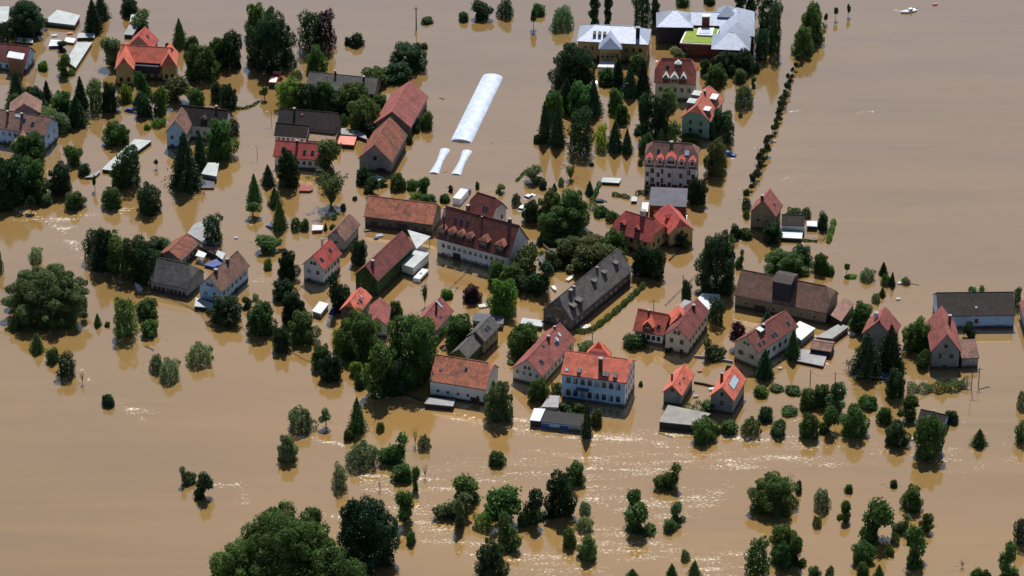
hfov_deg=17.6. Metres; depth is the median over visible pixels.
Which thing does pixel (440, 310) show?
house
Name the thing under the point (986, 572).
bush
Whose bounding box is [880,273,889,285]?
bush
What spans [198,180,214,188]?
shed
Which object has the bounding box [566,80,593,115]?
broadleaf tree
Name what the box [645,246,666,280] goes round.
broadleaf tree
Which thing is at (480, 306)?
floating crate
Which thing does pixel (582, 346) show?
bush
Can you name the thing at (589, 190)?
conifer tree
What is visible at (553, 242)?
bush
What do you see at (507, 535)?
ragged tree
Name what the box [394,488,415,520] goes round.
ragged tree
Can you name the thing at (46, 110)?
broadleaf tree
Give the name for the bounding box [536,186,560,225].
broadleaf tree
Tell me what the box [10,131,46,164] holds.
broadleaf tree
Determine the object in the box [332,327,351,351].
broadleaf tree
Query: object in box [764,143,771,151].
avenue tree
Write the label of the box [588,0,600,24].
poplar tree
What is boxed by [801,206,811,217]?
bush
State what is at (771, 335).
gabled house
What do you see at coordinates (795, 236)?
lean to
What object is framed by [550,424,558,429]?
garage door
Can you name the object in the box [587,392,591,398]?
window
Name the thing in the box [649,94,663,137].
broadleaf tree
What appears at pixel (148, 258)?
broadleaf tree
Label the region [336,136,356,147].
shed
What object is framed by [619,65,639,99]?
conifer tree
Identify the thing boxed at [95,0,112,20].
conifer tree
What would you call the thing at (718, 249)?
broadleaf tree
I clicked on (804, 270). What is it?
bush
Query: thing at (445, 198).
bush
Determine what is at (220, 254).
yard canopy
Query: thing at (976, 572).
bush
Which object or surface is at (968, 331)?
broadleaf tree
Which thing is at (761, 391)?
bush
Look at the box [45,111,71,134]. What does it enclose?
broadleaf tree
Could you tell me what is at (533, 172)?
ragged tree
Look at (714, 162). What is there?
broadleaf tree
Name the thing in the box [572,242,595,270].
ragged tree
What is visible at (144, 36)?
barn
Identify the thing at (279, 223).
conifer tree
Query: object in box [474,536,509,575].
broadleaf tree
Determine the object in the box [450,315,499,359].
barn
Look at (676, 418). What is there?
flat shed
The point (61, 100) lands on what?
broadleaf tree
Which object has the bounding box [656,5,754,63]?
school
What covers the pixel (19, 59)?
house
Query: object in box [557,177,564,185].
bush
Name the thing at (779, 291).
barn
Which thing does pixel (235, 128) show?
broadleaf tree
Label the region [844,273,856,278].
bush
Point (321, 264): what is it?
gabled house
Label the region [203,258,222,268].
tarpaulin
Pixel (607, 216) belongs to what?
bush
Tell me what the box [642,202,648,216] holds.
chimney shed
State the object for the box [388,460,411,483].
bush
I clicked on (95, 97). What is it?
broadleaf tree
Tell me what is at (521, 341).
broadleaf tree
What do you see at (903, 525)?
ragged tree
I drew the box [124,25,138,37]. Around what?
shed
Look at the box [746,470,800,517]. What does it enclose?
broadleaf tree
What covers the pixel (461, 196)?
lorry
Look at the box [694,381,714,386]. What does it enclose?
wall
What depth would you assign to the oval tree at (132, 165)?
902.77 m
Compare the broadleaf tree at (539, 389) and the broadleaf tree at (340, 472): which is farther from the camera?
the broadleaf tree at (539, 389)
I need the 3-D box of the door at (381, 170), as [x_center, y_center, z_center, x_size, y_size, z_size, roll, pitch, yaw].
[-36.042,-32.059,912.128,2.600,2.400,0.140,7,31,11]
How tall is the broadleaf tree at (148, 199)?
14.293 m
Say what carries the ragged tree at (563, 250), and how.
on the floodwater
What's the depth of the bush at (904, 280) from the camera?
858.34 m
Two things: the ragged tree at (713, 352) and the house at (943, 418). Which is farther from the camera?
the ragged tree at (713, 352)
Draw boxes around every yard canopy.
[195,250,206,261]
[216,250,224,258]
[408,230,430,249]
[698,293,719,316]
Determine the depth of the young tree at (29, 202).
890.94 m
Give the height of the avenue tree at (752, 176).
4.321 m
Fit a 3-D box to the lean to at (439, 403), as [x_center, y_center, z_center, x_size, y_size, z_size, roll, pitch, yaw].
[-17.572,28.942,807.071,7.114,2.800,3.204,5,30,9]
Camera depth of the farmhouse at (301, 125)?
925.57 m
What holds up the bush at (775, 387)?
on the floodwater
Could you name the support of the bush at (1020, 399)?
on the floodwater
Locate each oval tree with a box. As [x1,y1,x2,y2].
[54,349,76,378]
[81,228,96,260]
[112,295,139,337]
[115,143,141,186]
[201,211,223,246]
[314,7,336,49]
[631,0,651,23]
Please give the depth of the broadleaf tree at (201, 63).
960.05 m
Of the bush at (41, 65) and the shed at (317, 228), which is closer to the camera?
the shed at (317, 228)
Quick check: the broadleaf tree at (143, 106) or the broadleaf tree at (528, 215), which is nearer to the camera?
the broadleaf tree at (528, 215)
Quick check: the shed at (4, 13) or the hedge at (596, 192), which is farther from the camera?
the shed at (4, 13)
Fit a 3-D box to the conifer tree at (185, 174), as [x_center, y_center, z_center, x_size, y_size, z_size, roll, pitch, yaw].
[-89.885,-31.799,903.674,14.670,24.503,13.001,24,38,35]
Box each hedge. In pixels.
[235,100,259,109]
[515,169,525,180]
[575,326,593,333]
[588,201,619,220]
[589,181,601,201]
[592,282,646,329]
[611,191,629,198]
[635,189,648,194]
[802,239,817,242]
[826,218,836,242]
[906,381,934,393]
[934,376,970,392]
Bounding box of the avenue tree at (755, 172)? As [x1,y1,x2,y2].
[752,170,760,179]
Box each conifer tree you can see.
[5,71,24,100]
[6,314,21,332]
[26,333,46,353]
[43,80,52,102]
[66,95,92,129]
[74,76,90,109]
[83,0,106,35]
[94,313,102,326]
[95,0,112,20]
[161,132,205,194]
[171,18,186,48]
[192,130,209,170]
[244,174,262,203]
[259,165,276,187]
[267,187,285,207]
[271,199,289,231]
[346,397,370,435]
[536,102,551,143]
[536,234,545,246]
[546,105,568,148]
[559,77,579,113]
[580,400,592,439]
[584,181,593,196]
[586,80,606,118]
[603,120,622,153]
[610,57,623,91]
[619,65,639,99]
[620,128,633,154]
[626,569,637,575]
[634,59,652,96]
[656,127,666,141]
[665,563,678,575]
[686,560,703,575]
[753,349,775,382]
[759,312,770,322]
[784,331,801,361]
[843,332,886,383]
[870,565,883,575]
[876,324,908,373]
[878,262,888,275]
[879,287,885,297]
[888,272,895,287]
[968,429,988,448]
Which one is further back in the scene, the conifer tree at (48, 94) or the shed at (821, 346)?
the conifer tree at (48, 94)
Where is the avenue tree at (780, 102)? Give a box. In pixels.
[777,100,783,106]
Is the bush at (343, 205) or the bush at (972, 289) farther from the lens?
the bush at (343, 205)
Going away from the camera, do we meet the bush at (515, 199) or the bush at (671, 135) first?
the bush at (515, 199)
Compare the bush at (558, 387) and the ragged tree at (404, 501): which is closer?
the ragged tree at (404, 501)
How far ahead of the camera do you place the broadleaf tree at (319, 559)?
724.95 m
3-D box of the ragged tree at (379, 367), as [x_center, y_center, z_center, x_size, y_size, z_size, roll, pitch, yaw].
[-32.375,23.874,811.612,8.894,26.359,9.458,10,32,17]
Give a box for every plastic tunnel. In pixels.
[429,148,449,173]
[451,73,502,142]
[452,150,471,174]
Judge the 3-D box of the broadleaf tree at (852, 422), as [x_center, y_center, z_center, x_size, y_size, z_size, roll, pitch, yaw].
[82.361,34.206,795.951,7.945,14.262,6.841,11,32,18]
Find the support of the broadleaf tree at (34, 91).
on the floodwater
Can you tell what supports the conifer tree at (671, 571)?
on the floodwater
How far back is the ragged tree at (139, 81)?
946.02 m
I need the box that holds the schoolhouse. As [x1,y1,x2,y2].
[560,341,636,406]
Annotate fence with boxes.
[161,296,203,313]
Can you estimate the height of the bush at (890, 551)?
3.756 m
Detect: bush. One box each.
[0,252,3,272]
[28,246,42,263]
[36,59,48,70]
[37,194,52,206]
[45,346,60,363]
[55,41,67,52]
[64,189,86,209]
[77,163,90,175]
[101,186,122,209]
[101,393,114,406]
[143,124,151,130]
[148,353,162,372]
[150,117,166,127]
[158,357,180,382]
[161,237,170,249]
[185,341,213,366]
[252,293,258,300]
[254,234,282,254]
[263,258,271,268]
[278,179,287,187]
[287,404,318,435]
[290,217,302,231]
[292,70,302,79]
[300,217,309,230]
[340,203,345,210]
[341,114,349,126]
[343,429,354,441]
[343,438,379,470]
[344,36,350,45]
[348,32,365,46]
[349,361,363,375]
[353,372,364,389]
[376,422,384,431]
[378,178,387,186]
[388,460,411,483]
[389,172,406,191]
[406,135,412,143]
[406,179,416,189]
[406,530,416,545]
[409,191,423,200]
[417,434,431,449]
[420,16,432,24]
[420,42,427,48]
[420,193,436,202]
[439,193,450,203]
[440,289,453,299]
[458,11,469,21]
[471,0,493,20]
[472,511,492,530]
[487,449,507,466]
[495,0,513,18]
[495,183,505,193]
[507,358,515,364]
[511,193,521,205]
[516,511,530,527]
[531,3,546,15]
[533,134,540,143]
[538,179,546,189]
[543,237,561,246]
[548,4,574,31]
[551,382,561,395]
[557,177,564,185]
[558,401,573,411]
[572,401,584,413]
[574,515,594,532]
[577,340,593,352]
[579,501,591,514]
[590,407,602,427]
[593,205,607,217]
[605,210,616,223]
[621,332,647,350]
[662,518,677,532]
[666,129,679,141]
[676,0,689,6]
[677,133,700,143]
[681,238,689,249]
[681,549,690,560]
[684,400,702,409]
[700,398,714,412]
[703,0,715,4]
[719,419,738,435]
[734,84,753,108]
[738,227,753,240]
[740,416,762,437]
[741,197,751,209]
[743,188,749,195]
[743,211,749,217]
[753,62,760,72]
[753,385,768,397]
[757,405,774,422]
[768,383,784,392]
[770,418,786,436]
[780,405,798,416]
[784,384,801,396]
[785,207,800,214]
[795,480,802,492]
[796,266,809,275]
[799,387,817,411]
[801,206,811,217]
[807,565,821,575]
[812,515,821,527]
[813,487,831,511]
[825,264,834,275]
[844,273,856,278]
[844,484,852,492]
[857,393,878,409]
[857,561,869,575]
[859,267,875,281]
[871,293,880,302]
[875,407,893,424]
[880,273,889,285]
[885,546,894,555]
[890,479,898,486]
[890,532,899,544]
[901,276,910,284]
[944,410,958,423]
[969,286,976,291]
[969,566,982,575]
[982,569,991,575]
[1016,390,1023,408]
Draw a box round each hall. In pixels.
[649,187,687,219]
[933,291,1015,327]
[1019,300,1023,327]
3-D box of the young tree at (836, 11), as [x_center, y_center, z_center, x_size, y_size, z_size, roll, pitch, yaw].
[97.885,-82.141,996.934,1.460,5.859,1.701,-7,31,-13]
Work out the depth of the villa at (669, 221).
873.55 m
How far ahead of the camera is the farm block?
844.54 m
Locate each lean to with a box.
[194,298,213,310]
[425,397,454,409]
[781,231,802,241]
[828,298,853,325]
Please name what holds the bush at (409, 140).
on the floodwater
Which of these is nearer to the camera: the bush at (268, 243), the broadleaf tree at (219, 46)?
the bush at (268, 243)
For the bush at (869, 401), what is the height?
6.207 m
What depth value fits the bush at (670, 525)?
759.43 m
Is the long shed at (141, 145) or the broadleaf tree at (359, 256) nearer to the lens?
the broadleaf tree at (359, 256)
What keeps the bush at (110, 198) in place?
on the floodwater
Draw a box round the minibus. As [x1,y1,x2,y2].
[413,268,428,282]
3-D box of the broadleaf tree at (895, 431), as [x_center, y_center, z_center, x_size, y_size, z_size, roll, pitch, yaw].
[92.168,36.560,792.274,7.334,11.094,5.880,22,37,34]
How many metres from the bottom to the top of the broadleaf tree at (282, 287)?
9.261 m
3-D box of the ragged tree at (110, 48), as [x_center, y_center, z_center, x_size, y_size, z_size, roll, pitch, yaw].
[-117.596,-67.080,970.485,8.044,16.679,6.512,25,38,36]
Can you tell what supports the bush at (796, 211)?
on the floodwater
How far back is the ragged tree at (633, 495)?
765.89 m
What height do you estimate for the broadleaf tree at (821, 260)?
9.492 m
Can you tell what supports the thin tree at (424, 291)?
on the floodwater
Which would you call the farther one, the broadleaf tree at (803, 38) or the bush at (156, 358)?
the broadleaf tree at (803, 38)
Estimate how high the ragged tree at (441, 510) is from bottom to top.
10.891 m
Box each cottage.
[339,287,372,322]
[662,363,694,405]
[709,365,746,414]
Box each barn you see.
[129,27,158,45]
[149,257,204,297]
[160,234,198,262]
[306,70,381,98]
[326,214,360,251]
[358,117,407,173]
[363,195,441,234]
[374,81,428,136]
[429,354,498,404]
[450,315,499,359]
[734,269,838,324]
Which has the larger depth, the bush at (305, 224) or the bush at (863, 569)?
the bush at (305, 224)
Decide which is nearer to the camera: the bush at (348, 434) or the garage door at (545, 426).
the bush at (348, 434)
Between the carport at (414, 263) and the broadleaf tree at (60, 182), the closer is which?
the carport at (414, 263)
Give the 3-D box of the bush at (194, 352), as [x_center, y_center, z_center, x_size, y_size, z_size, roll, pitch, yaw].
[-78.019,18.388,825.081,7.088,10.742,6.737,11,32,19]
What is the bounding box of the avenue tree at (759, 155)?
[755,151,763,159]
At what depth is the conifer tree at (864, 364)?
816.76 m
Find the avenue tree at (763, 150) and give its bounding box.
[759,148,765,154]
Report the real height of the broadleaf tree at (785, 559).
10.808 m
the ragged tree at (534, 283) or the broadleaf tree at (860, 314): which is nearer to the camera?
the broadleaf tree at (860, 314)
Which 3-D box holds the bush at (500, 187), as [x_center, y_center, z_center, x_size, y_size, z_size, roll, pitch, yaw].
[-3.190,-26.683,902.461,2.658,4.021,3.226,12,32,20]
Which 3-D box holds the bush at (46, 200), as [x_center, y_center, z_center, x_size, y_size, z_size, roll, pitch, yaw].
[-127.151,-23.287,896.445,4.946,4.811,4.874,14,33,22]
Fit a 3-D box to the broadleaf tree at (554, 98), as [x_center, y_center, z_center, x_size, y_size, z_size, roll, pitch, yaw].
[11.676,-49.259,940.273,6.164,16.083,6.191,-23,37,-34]
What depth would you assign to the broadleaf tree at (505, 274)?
854.28 m
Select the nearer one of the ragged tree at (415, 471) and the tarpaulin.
the ragged tree at (415, 471)
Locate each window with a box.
[566,376,570,382]
[566,388,570,395]
[573,377,577,383]
[573,389,577,396]
[580,378,584,384]
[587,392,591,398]
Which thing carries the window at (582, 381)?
in the schoolhouse
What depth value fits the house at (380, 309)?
836.46 m
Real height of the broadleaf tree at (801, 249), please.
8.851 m
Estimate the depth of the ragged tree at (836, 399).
802.72 m
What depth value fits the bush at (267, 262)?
865.06 m
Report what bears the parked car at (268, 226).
on the floodwater
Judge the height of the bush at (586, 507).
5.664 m
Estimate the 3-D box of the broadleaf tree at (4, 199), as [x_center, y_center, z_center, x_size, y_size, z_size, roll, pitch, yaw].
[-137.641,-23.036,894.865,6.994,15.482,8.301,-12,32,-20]
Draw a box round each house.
[0,43,35,75]
[0,109,58,149]
[9,91,41,114]
[165,104,232,147]
[200,250,249,303]
[273,139,324,169]
[302,238,341,284]
[368,297,391,336]
[418,296,453,338]
[465,192,507,220]
[511,322,575,383]
[633,305,684,345]
[654,57,697,100]
[664,298,709,354]
[680,86,723,139]
[733,310,798,368]
[749,188,782,229]
[861,307,900,352]
[915,409,949,427]
[925,305,978,368]
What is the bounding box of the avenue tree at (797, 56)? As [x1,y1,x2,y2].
[795,53,801,61]
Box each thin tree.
[305,166,348,204]
[420,279,427,301]
[561,164,577,178]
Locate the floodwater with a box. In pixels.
[0,0,1023,575]
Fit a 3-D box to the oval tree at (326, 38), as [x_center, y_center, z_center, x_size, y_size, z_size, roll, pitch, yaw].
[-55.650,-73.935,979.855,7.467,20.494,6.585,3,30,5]
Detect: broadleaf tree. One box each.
[0,22,9,42]
[0,153,27,205]
[0,177,17,211]
[0,263,89,332]
[3,92,19,109]
[7,0,48,37]
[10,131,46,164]
[18,154,47,197]
[23,85,49,107]
[25,175,51,203]
[40,105,66,125]
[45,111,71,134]
[47,158,72,195]
[49,90,72,115]
[86,77,103,110]
[90,225,115,273]
[100,80,121,112]
[101,119,129,145]
[105,229,132,276]
[108,163,130,189]
[116,234,147,281]
[119,0,139,16]
[120,84,132,102]
[134,90,153,117]
[135,238,159,285]
[135,297,158,318]
[136,181,162,215]
[140,319,158,338]
[148,235,165,251]
[183,35,198,54]
[183,42,220,82]
[187,87,205,106]
[205,117,240,160]
[205,294,241,326]
[206,539,270,575]
[208,37,225,63]
[209,82,219,101]
[211,37,229,67]
[218,83,237,109]
[220,29,242,67]
[230,119,239,134]
[230,499,337,575]
[243,8,297,73]
[244,1,265,35]
[245,299,277,336]
[271,278,298,301]
[271,325,292,352]
[274,75,300,108]
[275,146,299,187]
[277,247,300,280]
[277,433,298,462]
[281,290,306,325]
[287,309,321,345]
[287,537,369,575]
[295,82,319,110]
[296,9,322,51]
[305,44,328,72]
[310,343,331,369]
[315,80,335,111]
[318,355,343,382]
[326,92,349,115]
[330,461,349,489]
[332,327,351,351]
[334,81,371,116]
[335,307,383,362]
[336,493,401,575]
[347,94,380,129]
[349,239,367,265]
[355,165,370,184]
[359,121,374,136]
[360,65,391,87]
[371,93,386,108]
[381,359,407,397]
[383,61,411,83]
[384,312,438,391]
[388,41,427,72]
[390,300,402,318]
[413,117,421,131]
[413,176,430,193]
[419,111,433,130]
[440,312,472,348]
[462,283,482,303]
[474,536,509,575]
[483,380,513,422]
[485,278,517,316]
[486,259,504,285]
[499,262,524,289]
[506,322,539,358]
[521,199,538,223]
[527,377,550,402]
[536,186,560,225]
[537,203,584,238]
[542,89,563,121]
[543,468,578,519]
[547,42,595,91]
[557,188,590,234]
[557,235,582,258]
[562,527,577,548]
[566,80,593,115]
[566,105,595,155]
[566,460,585,485]
[576,534,597,560]
[580,231,603,247]
[594,123,607,149]
[597,67,612,85]
[603,226,627,254]
[607,87,624,113]
[615,104,629,123]
[628,52,644,71]
[631,243,652,277]
[638,131,652,155]
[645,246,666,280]
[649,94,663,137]
[666,230,686,246]
[681,279,691,300]
[687,177,708,205]
[690,414,718,445]
[693,229,736,296]
[699,58,710,74]
[703,62,727,86]
[703,137,728,176]
[708,295,725,325]
[710,107,734,143]
[712,50,737,75]
[728,223,739,238]
[731,68,746,82]
[734,47,754,73]
[743,535,770,575]
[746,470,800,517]
[754,27,770,60]
[755,0,776,42]
[762,220,782,244]
[763,248,806,274]
[768,0,783,54]
[769,524,797,554]
[770,540,792,569]
[790,24,813,55]
[792,243,812,265]
[798,412,820,438]
[801,0,826,42]
[809,252,828,274]
[813,384,831,407]
[817,210,828,230]
[839,403,870,438]
[848,300,872,332]
[851,539,875,564]
[884,419,911,448]
[885,368,905,398]
[896,359,904,373]
[899,483,923,512]
[901,316,931,352]
[913,413,946,462]
[915,349,930,368]
[962,320,975,337]
[1012,517,1023,545]
[1013,420,1023,442]
[1014,286,1021,307]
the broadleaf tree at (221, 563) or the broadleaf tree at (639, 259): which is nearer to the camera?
the broadleaf tree at (221, 563)
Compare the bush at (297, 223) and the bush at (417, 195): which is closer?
the bush at (297, 223)
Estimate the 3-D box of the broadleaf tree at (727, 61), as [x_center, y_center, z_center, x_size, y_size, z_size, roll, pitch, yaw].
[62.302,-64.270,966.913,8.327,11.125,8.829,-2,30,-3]
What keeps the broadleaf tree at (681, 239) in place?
on the floodwater
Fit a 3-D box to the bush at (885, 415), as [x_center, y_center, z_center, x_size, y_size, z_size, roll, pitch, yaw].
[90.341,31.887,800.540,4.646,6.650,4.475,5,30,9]
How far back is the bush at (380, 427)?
796.44 m
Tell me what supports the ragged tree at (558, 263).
on the floodwater
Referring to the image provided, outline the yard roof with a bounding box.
[188,220,218,247]
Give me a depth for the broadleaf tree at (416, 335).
811.10 m
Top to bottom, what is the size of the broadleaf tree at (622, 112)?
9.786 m
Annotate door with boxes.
[371,221,377,227]
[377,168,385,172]
[396,223,406,231]
[453,252,459,260]
[470,397,479,403]
[541,423,548,428]
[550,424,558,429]
[560,426,568,430]
[569,427,577,431]
[754,305,765,312]
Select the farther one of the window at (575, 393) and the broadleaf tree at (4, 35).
the broadleaf tree at (4, 35)
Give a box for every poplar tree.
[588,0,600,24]
[603,0,613,24]
[650,0,660,23]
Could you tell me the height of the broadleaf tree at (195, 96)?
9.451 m
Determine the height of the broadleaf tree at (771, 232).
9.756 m
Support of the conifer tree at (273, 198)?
on the floodwater
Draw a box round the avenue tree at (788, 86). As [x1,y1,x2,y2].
[785,82,791,92]
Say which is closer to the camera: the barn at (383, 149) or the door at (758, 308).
the door at (758, 308)
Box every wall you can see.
[400,392,422,400]
[669,247,681,260]
[694,355,732,362]
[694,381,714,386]
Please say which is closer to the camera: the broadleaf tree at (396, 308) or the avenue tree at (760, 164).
the broadleaf tree at (396, 308)
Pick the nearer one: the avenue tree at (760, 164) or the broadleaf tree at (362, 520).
the broadleaf tree at (362, 520)
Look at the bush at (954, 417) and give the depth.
799.60 m
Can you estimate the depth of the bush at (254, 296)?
851.16 m
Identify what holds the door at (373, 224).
in the barn at (401, 214)
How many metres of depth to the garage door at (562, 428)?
796.82 m
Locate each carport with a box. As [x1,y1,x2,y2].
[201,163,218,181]
[401,250,429,276]
[601,177,620,184]
[796,321,815,345]
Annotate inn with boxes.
[435,205,528,268]
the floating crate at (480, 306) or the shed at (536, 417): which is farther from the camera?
the floating crate at (480, 306)
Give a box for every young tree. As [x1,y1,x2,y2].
[25,195,34,210]
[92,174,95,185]
[245,202,262,216]
[258,86,267,99]
[318,407,331,425]
[530,9,536,28]
[834,7,838,18]
[844,263,849,273]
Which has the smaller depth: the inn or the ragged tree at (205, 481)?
the ragged tree at (205, 481)
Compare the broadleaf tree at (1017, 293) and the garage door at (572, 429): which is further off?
the broadleaf tree at (1017, 293)
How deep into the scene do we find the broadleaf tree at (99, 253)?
862.37 m
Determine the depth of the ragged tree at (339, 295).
844.20 m
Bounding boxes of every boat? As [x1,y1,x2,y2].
[135,283,141,290]
[565,275,573,281]
[904,8,916,12]
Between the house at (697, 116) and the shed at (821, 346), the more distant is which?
the house at (697, 116)
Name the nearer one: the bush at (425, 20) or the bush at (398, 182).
the bush at (398, 182)
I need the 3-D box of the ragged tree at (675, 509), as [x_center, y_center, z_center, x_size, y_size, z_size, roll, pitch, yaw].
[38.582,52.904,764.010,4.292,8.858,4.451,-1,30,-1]
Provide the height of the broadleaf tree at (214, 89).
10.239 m
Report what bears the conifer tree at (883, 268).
on the floodwater
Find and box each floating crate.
[478,303,486,308]
[580,324,590,328]
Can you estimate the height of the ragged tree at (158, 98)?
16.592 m
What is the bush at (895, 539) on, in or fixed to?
on the floodwater
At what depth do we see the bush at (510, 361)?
823.93 m
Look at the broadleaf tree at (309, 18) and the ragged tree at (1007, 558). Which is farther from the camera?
the broadleaf tree at (309, 18)
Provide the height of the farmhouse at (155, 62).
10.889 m
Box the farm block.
[541,248,632,330]
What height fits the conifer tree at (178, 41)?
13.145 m
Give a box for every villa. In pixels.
[576,24,650,72]
[612,204,694,252]
[644,140,699,189]
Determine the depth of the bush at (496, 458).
783.14 m
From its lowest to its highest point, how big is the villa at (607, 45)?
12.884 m
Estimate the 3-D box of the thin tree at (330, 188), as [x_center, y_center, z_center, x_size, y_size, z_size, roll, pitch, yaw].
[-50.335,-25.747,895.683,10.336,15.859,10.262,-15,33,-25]
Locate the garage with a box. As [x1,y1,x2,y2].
[541,410,582,431]
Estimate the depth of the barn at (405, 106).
935.49 m
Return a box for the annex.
[781,214,804,231]
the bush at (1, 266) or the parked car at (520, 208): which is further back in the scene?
the parked car at (520, 208)
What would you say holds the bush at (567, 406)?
on the floodwater
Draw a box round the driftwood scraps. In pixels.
[7,24,1020,571]
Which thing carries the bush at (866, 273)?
on the floodwater
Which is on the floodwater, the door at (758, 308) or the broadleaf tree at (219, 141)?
the broadleaf tree at (219, 141)
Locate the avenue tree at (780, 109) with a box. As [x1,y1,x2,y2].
[777,106,782,114]
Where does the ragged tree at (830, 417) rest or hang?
on the floodwater
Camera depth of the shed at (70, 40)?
983.35 m
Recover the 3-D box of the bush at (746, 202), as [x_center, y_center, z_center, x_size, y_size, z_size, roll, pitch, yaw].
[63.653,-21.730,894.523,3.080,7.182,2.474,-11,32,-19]
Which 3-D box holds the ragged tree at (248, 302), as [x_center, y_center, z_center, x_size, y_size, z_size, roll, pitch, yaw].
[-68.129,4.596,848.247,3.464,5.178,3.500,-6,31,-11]
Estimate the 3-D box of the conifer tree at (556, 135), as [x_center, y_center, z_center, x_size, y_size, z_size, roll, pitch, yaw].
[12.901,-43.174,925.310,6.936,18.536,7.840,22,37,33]
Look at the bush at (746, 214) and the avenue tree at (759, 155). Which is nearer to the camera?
the bush at (746, 214)
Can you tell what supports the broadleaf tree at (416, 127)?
on the floodwater
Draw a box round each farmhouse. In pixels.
[115,41,178,84]
[274,107,341,142]
[354,230,414,295]
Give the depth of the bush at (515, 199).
895.00 m
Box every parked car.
[124,107,136,113]
[265,224,274,230]
[329,307,336,314]
[517,205,524,211]
[523,193,535,199]
[593,198,606,202]
[724,150,736,156]
[880,371,889,379]
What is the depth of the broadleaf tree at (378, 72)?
957.12 m
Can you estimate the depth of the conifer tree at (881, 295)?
852.68 m
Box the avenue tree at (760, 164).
[755,160,763,168]
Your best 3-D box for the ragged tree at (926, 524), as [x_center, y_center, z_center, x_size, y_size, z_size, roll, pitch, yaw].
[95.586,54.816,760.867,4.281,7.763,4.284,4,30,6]
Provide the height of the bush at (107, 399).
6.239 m
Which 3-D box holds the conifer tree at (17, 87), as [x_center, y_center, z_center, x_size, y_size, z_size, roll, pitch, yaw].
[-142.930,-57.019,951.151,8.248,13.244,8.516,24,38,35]
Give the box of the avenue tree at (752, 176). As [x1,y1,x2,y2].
[749,173,755,183]
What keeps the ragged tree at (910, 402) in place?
on the floodwater
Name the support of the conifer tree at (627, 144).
on the floodwater
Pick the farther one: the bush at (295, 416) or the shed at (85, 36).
the shed at (85, 36)
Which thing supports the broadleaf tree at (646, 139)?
on the floodwater
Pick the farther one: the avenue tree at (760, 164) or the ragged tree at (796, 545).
the avenue tree at (760, 164)
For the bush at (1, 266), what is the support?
on the floodwater
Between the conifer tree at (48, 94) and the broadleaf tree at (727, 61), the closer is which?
the conifer tree at (48, 94)
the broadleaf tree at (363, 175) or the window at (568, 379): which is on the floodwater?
the broadleaf tree at (363, 175)
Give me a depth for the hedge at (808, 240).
878.22 m
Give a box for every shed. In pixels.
[0,6,8,28]
[17,37,32,44]
[44,10,79,28]
[48,39,61,47]
[64,37,75,43]
[69,42,91,69]
[77,33,94,39]
[84,170,99,178]
[102,139,150,172]
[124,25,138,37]
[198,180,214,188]
[199,244,219,258]
[299,184,312,191]
[312,225,322,232]
[312,301,328,317]
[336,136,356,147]
[339,128,366,141]
[472,312,503,328]
[521,318,542,329]
[530,408,544,426]
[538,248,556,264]
[541,395,559,411]
[631,196,636,202]
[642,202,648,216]
[659,405,710,431]
[680,300,691,307]
[796,349,826,367]
[807,221,816,229]
[810,339,834,356]
[816,324,848,341]
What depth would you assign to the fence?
849.74 m
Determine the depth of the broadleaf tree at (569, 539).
753.14 m
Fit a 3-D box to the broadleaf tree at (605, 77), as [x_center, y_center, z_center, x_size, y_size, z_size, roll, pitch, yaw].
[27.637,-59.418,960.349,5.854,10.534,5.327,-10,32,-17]
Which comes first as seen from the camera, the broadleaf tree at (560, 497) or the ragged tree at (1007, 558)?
the ragged tree at (1007, 558)
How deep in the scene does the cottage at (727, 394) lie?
803.58 m
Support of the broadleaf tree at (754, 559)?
on the floodwater
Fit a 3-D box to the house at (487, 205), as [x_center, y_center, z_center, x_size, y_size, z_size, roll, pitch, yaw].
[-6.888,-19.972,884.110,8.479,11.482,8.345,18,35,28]
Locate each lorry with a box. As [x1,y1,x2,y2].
[268,71,280,87]
[453,188,470,204]
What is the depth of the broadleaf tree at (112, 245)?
860.80 m
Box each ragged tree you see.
[56,53,74,76]
[62,144,83,166]
[97,34,122,63]
[131,8,150,28]
[131,71,151,104]
[148,85,168,115]
[162,74,190,103]
[179,466,196,485]
[193,471,213,499]
[241,295,252,309]
[305,506,322,521]
[315,136,343,179]
[327,273,351,312]
[360,342,396,398]
[363,176,379,194]
[376,431,408,466]
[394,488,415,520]
[411,464,420,490]
[431,491,473,520]
[451,473,480,502]
[453,498,465,527]
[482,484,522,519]
[496,509,523,553]
[514,242,538,275]
[515,260,553,296]
[522,487,546,524]
[523,163,545,184]
[543,249,567,270]
[556,242,572,264]
[565,253,594,275]
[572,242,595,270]
[588,243,611,271]
[594,242,618,260]
[610,245,628,260]
[622,501,656,537]
[625,488,640,507]
[633,91,650,136]
[652,461,681,490]
[655,85,681,135]
[668,47,686,57]
[669,500,685,523]
[702,337,727,362]
[729,319,745,341]
[734,0,746,8]
[735,249,744,267]
[744,0,757,11]
[750,76,756,87]
[788,535,806,568]
[819,405,839,434]
[824,565,834,575]
[825,381,847,412]
[836,500,851,521]
[857,497,895,544]
[890,513,910,533]
[897,393,920,419]
[903,522,927,570]
[918,513,934,531]
[997,540,1019,575]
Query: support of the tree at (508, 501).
on the floodwater
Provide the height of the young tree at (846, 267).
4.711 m
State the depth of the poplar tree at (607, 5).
992.39 m
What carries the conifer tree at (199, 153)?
on the floodwater
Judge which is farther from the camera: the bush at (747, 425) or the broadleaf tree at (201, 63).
the broadleaf tree at (201, 63)
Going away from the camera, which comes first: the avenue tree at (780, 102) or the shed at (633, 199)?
the shed at (633, 199)
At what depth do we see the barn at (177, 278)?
853.54 m
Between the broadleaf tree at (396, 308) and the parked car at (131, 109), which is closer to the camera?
the broadleaf tree at (396, 308)

